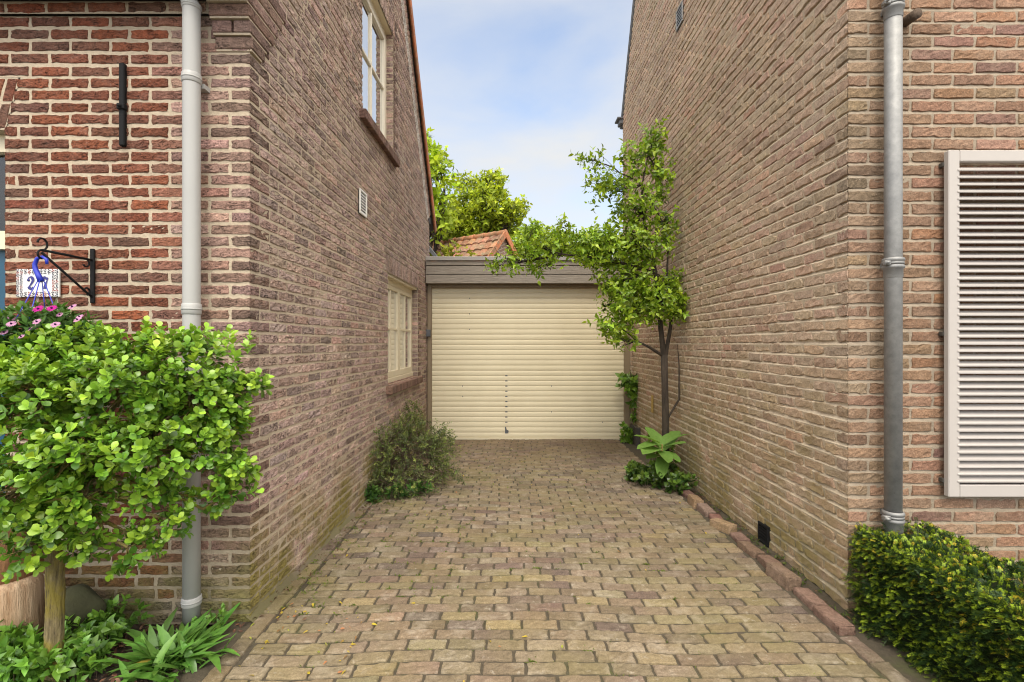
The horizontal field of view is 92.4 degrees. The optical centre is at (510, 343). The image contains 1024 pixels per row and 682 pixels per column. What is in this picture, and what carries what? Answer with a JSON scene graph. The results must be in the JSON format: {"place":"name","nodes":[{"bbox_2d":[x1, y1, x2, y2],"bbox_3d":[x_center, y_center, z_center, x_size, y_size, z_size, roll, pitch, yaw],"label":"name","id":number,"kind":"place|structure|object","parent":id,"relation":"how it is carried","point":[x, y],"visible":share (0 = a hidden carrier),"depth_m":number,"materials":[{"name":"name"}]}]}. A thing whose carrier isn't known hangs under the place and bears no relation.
{"place":"outdoors","nodes":[
{"label":"outdoors","id":0,"kind":"place"},
{"bbox_2d":[15,622,244,681],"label":"planting bed","id":1,"kind":"object","parent":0,"point":[126,648],"visible":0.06,"depth_m":2.26,"materials":[{"name":"soil"}]},
{"bbox_2d":[0,513,44,638],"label":"tree stump","id":2,"kind":"object","parent":1,"relation":"on","point":[22,598],"visible":0.38,"depth_m":2.26,"materials":[{"name":"brown wood"}]},
{"bbox_2d":[0,619,70,681],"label":"leafy plant","id":3,"kind":"object","parent":1,"relation":"on","point":[17,663],"visible":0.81,"depth_m":2.02,"materials":[{"name":"green plant"}]},
{"bbox_2d":[65,584,106,639],"bbox_3d":[-2.086,1.306,2.357,0.216,0.311,0.195,0,0,38],"label":"boulder","id":4,"kind":"object","parent":1,"relation":"on","point":[82,601],"visible":0.39,"depth_m":2.31,"materials":[{"name":"stone"}]},
{"bbox_2d":[19,594,154,681],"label":"leafy plant","id":5,"kind":"object","parent":1,"relation":"on","point":[91,640],"visible":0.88,"depth_m":2.13,"materials":[{"name":"green plant"}]},
{"bbox_2d":[115,604,136,636],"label":"leafy plant","id":6,"kind":"object","parent":1,"relation":"on","point":[130,622],"visible":0.63,"depth_m":2.39,"materials":[{"name":"green plant"}]},
{"bbox_2d":[0,315,274,681],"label":"tree","id":7,"kind":"object","parent":1,"relation":"on","point":[51,405],"visible":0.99,"depth_m":2.02,"materials":[{"name":"green plant"}]},
{"bbox_2d":[85,602,240,681],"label":"strap leaf plant","id":8,"kind":"object","parent":1,"relation":"on","point":[164,650],"visible":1,"depth_m":2.20,"materials":[{"name":"green plant"}]},
{"bbox_2d":[205,602,229,628],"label":"leafy plant","id":9,"kind":"object","parent":1,"relation":"in","point":[222,612],"visible":0.88,"depth_m":2.43,"materials":[{"name":"green plant"}]},
{"bbox_2d":[412,0,632,241],"label":"sky","id":10,"kind":"structure","parent":0,"point":[518,87],"materials":[{"name":"blue"}]},
{"bbox_2d":[167,439,945,681],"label":"driveway","id":11,"kind":"structure","parent":0,"point":[636,620],"depth_m":2.77,"materials":[{"name":"brick"}]},
{"bbox_2d":[0,0,436,627],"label":"brick house","id":12,"kind":"structure","parent":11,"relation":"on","point":[260,170],"depth_m":2.53,"materials":[{"name":"brown brick"}]},
{"bbox_2d":[0,250,5,485],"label":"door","id":13,"kind":"structure","parent":12,"relation":"in","point":[2,252],"depth_m":2.62,"materials":[{"name":"blue paint"}]},
{"bbox_2d":[16,269,59,296],"bbox_3d":[-2.422,-0.308,2.515,0.220,0.145,0.013,0,0,0],"label":"number plaque","id":14,"kind":"object","parent":12,"relation":"attached to","point":[26,280],"visible":0.91,"depth_m":2.51,"materials":[{"name":"white ceramic"}]},
{"bbox_2d":[36,237,94,302],"bbox_3d":[-2.145,-0.345,2.373,0.022,0.279,0.303,0,0,0],"label":"wall bracket","id":15,"kind":"object","parent":12,"relation":"attached to","point":[90,293],"depth_m":2.47,"materials":[{"name":"black metal"}]},
{"bbox_2d":[0,255,109,374],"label":"hanging basket","id":16,"kind":"object","parent":15,"relation":"hanging from","point":[9,323],"visible":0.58,"depth_m":2.16,"materials":[{"name":"blue plastic"}]},
{"bbox_2d":[359,0,399,166],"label":"window","id":17,"kind":"structure","parent":12,"relation":"in","point":[373,112],"depth_m":4.94,"materials":[{"name":"white paint"}]},
{"bbox_2d":[386,279,422,394],"bbox_3d":[-1.312,-0.097,5.918,0.190,1.269,1.658,0,0,1],"label":"window","id":18,"kind":"structure","parent":12,"relation":"in","point":[399,296],"depth_m":5.89,"materials":[{"name":"beige paint"}]},
{"bbox_2d":[202,492,382,681],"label":"kerb strip","id":19,"kind":"object","parent":11,"relation":"on","point":[242,645],"visible":0.79,"depth_m":2.57,"materials":[{"name":"concrete"}]},
{"bbox_2d":[246,453,413,621],"bbox_3d":[-1.272,1.413,4.860,0.072,0.059,4.702,0,0,1],"label":"mortar fillet","id":20,"kind":"object","parent":11,"relation":"on","point":[261,607],"visible":0.33,"depth_m":2.95,"materials":[{"name":"concrete"}]},
{"bbox_2d":[364,479,433,504],"bbox_3d":[-1.037,1.365,4.520,0.646,0.201,0.226,0,0,-22],"label":"leafy plant","id":21,"kind":"object","parent":11,"relation":"on","point":[373,494],"visible":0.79,"depth_m":4.47,"materials":[{"name":"green plant"}]},
{"bbox_2d":[236,448,706,681],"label":"fallen leaves","id":22,"kind":"object","parent":11,"relation":"on","point":[308,672],"visible":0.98,"depth_m":2.43,"materials":[{"name":"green plant"}]},
{"bbox_2d":[252,488,855,619],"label":"leaf litter","id":23,"kind":"object","parent":11,"relation":"on","point":[397,519],"visible":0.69,"depth_m":3.55,"materials":[{"name":"brown plant"}]},
{"bbox_2d":[280,445,860,679],"bbox_3d":[0.258,1.427,4.321,3.203,0.050,5.341,0,0,0],"label":"moss and weeds","id":24,"kind":"object","parent":11,"relation":"on","point":[785,563],"visible":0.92,"depth_m":3.20,"materials":[{"name":"green plant"}]},
{"bbox_2d":[630,424,639,445],"bbox_3d":[1.777,1.315,7.015,0.059,0.270,0.370,0,0,0],"label":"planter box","id":25,"kind":"object","parent":11,"relation":"on","point":[636,439],"visible":0.68,"depth_m":6.87,"materials":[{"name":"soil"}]},
{"bbox_2d":[634,427,687,478],"bbox_3d":[1.527,1.182,4.932,0.482,0.578,0.759,0,0,29],"label":"broad leaf plant","id":26,"kind":"object","parent":11,"relation":"on","point":[663,443],"visible":0.94,"depth_m":4.86,"materials":[{"name":"green plant"}]},
{"bbox_2d":[624,459,699,494],"bbox_3d":[1.476,1.327,4.954,0.635,0.277,0.759,0,0,0],"label":"ivy plant","id":27,"kind":"object","parent":11,"relation":"on","point":[640,473],"visible":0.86,"depth_m":4.81,"materials":[{"name":"green plant"}]},
{"bbox_2d":[646,434,680,472],"bbox_3d":[1.639,1.209,5.245,0.420,0.503,0.198,0,0,11],"label":"leafy plant","id":28,"kind":"object","parent":11,"relation":"on","point":[671,450],"visible":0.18,"depth_m":5.24,"materials":[{"name":"green plant"}]},
{"bbox_2d":[687,494,703,508],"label":"edging brick","id":29,"kind":"object","parent":11,"relation":"on","point":[693,500],"visible":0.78,"depth_m":4.33,"materials":[{"name":"brick"}]},
{"bbox_2d":[710,518,736,534],"bbox_3d":[1.642,1.427,3.787,0.094,0.104,0.201,0,-2,-24],"label":"edging brick","id":30,"kind":"object","parent":11,"relation":"on","point":[724,526],"visible":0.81,"depth_m":3.75,"materials":[{"name":"brick"}]},
{"bbox_2d":[765,561,801,590],"bbox_3d":[1.643,1.414,2.962,0.094,0.102,0.215,7,0,-7],"label":"edging brick","id":31,"kind":"object","parent":11,"relation":"on","point":[785,578],"visible":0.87,"depth_m":2.92,"materials":[{"name":"brick"}]},
{"bbox_2d":[840,636,910,681],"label":"kerb strip","id":32,"kind":"object","parent":11,"relation":"on","point":[877,662],"visible":1,"depth_m":2.22,"materials":[{"name":"concrete"}]},
{"bbox_2d":[839,517,1023,681],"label":"clipped hedge","id":33,"kind":"object","parent":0,"point":[939,607],"visible":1,"depth_m":2.14,"materials":[{"name":"green plant"}]},
{"label":"ground","id":34,"kind":"structure","parent":0,"visible":0},
{"bbox_2d":[366,397,468,502],"bbox_3d":[-0.876,1.043,4.908,0.951,0.924,1.186,0,0,0],"label":"cotoneaster shrub","id":35,"kind":"object","parent":34,"relation":"on","point":[421,440],"visible":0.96,"depth_m":4.80,"materials":[{"name":"green plant"}]},
{"bbox_2d":[429,246,436,255],"bbox_3d":[-1.563,-0.437,9.150,0.726,3.773,2.100,0,0,0],"label":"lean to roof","id":36,"kind":"object","parent":34,"relation":"on","point":[432,252],"visible":0.04,"depth_m":8.10,"materials":[{"name":"grey metal"}]},
{"bbox_2d":[426,127,462,252],"bbox_3d":[-1.813,-1.829,11.567,1.327,6.569,1.621,0,0,0],"label":"broadleaf tree","id":37,"kind":"object","parent":34,"relation":"on","point":[444,221],"visible":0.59,"depth_m":11.48,"materials":[{"name":"green plant"}]},
{"bbox_2d":[432,229,517,255],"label":"tiled shed","id":38,"kind":"structure","parent":34,"relation":"on","point":[486,244],"depth_m":11.06,"materials":[{"name":"orange tile"}]},
{"bbox_2d":[429,240,476,255],"bbox_3d":[-1.189,-0.328,10.046,0.961,3.556,0.538,0,0,18],"label":"creeper","id":39,"kind":"object","parent":38,"relation":"attached to","point":[445,251],"visible":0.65,"depth_m":10.06,"materials":[{"name":"green plant"}]},
{"bbox_2d":[430,167,532,239],"bbox_3d":[-1.230,-2.356,16.964,4.055,7.631,3.228,0,0,0],"label":"broadleaf tree","id":40,"kind":"object","parent":34,"relation":"on","point":[485,196],"visible":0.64,"depth_m":16.27,"materials":[{"name":"green plant"}]},
{"bbox_2d":[426,256,633,439],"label":"garage","id":41,"kind":"structure","parent":34,"relation":"on","point":[522,355],"depth_m":7.35,"materials":[{"name":"beige paint"}]},
{"bbox_2d":[432,288,623,439],"bbox_3d":[0.259,0.311,7.350,2.927,2.270,0.030,0,0,0],"label":"roller door","id":42,"kind":"structure","parent":41,"relation":"in","point":[507,362],"depth_m":7.35,"materials":[{"name":"beige metal"}]},
{"bbox_2d":[510,217,590,255],"bbox_3d":[1.360,-1.051,13.873,3.566,5.033,1.946,0,0,30],"label":"broadleaf tree","id":43,"kind":"object","parent":34,"relation":"on","point":[534,226],"visible":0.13,"depth_m":13.75,"materials":[{"name":"green plant"}]},
{"bbox_2d":[615,370,637,443],"bbox_3d":[1.772,0.951,7.048,0.513,1.142,0.340,0,0,0],"label":"climbing plant","id":44,"kind":"object","parent":34,"relation":"on","point":[629,381],"visible":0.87,"depth_m":7.02,"materials":[{"name":"green plant"}]},
{"bbox_2d":[709,513,723,519],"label":"edging brick","id":45,"kind":"object","parent":34,"relation":"on","point":[711,516],"visible":0.31,"depth_m":4.00,"materials":[{"name":"brick"}]},
{"bbox_2d":[729,531,750,542],"bbox_3d":[1.676,1.454,3.579,0.095,0.104,0.185,-5,-3,4],"label":"edging brick","id":46,"kind":"object","parent":34,"relation":"on","point":[736,537],"visible":0.53,"depth_m":3.57,"materials":[{"name":"brick"}]},
{"bbox_2d":[615,0,1023,611],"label":"brick house","id":47,"kind":"structure","parent":34,"relation":"on","point":[847,198],"depth_m":2.70,"materials":[{"name":"brick"}]},
{"bbox_2d":[651,395,652,412],"bbox_3d":[1.802,0.772,6.240,0.005,0.220,0.080,0,0,0],"label":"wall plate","id":48,"kind":"object","parent":47,"relation":"attached to","point":[652,403],"depth_m":6.22,"materials":[{"name":"brown wood"}]},
{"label":"soil strip","id":49,"kind":"structure","parent":0,"visible":0},
{"bbox_2d":[483,115,689,468],"bbox_3d":[0.806,-0.443,5.098,2.187,3.886,0.798,0,0,-7],"label":"pear tree","id":50,"kind":"object","parent":49,"relation":"on","point":[632,284],"visible":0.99,"depth_m":5.03,"materials":[{"name":"green plant"}]},
{"bbox_2d":[681,489,694,498],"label":"edging brick","id":51,"kind":"object","parent":49,"relation":"on","point":[686,493],"visible":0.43,"depth_m":4.60,"materials":[{"name":"brick"}]},
{"bbox_2d":[696,503,715,516],"bbox_3d":[1.657,1.440,4.163,0.095,0.102,0.188,1,6,-4],"label":"edging brick","id":52,"kind":"object","parent":49,"relation":"on","point":[705,509],"visible":0.66,"depth_m":4.14,"materials":[{"name":"brick"}]},
{"bbox_2d":[737,541,764,557],"bbox_3d":[1.653,1.448,3.379,0.094,0.103,0.199,4,0,-6],"label":"edging brick","id":53,"kind":"object","parent":49,"relation":"on","point":[750,549],"visible":0.62,"depth_m":3.36,"materials":[{"name":"brick"}]},
{"bbox_2d":[757,555,782,568],"bbox_3d":[1.671,1.440,3.161,0.094,0.104,0.190,-3,-8,4],"label":"edging brick","id":54,"kind":"object","parent":49,"relation":"on","point":[762,560],"visible":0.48,"depth_m":3.17,"materials":[{"name":"brick"}]},
{"bbox_2d":[793,587,826,610],"bbox_3d":[1.668,1.454,2.736,0.094,0.102,0.204,2,-2,3],"label":"edging brick","id":55,"kind":"object","parent":49,"relation":"on","point":[808,598],"visible":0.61,"depth_m":2.72,"materials":[{"name":"brick"}]},
{"bbox_2d":[813,605,855,635],"bbox_3d":[1.660,1.447,2.522,0.094,0.102,0.209,0,-1,-1],"label":"edging brick","id":56,"kind":"object","parent":49,"relation":"on","point":[837,623],"visible":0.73,"depth_m":2.49,"materials":[{"name":"brick"}]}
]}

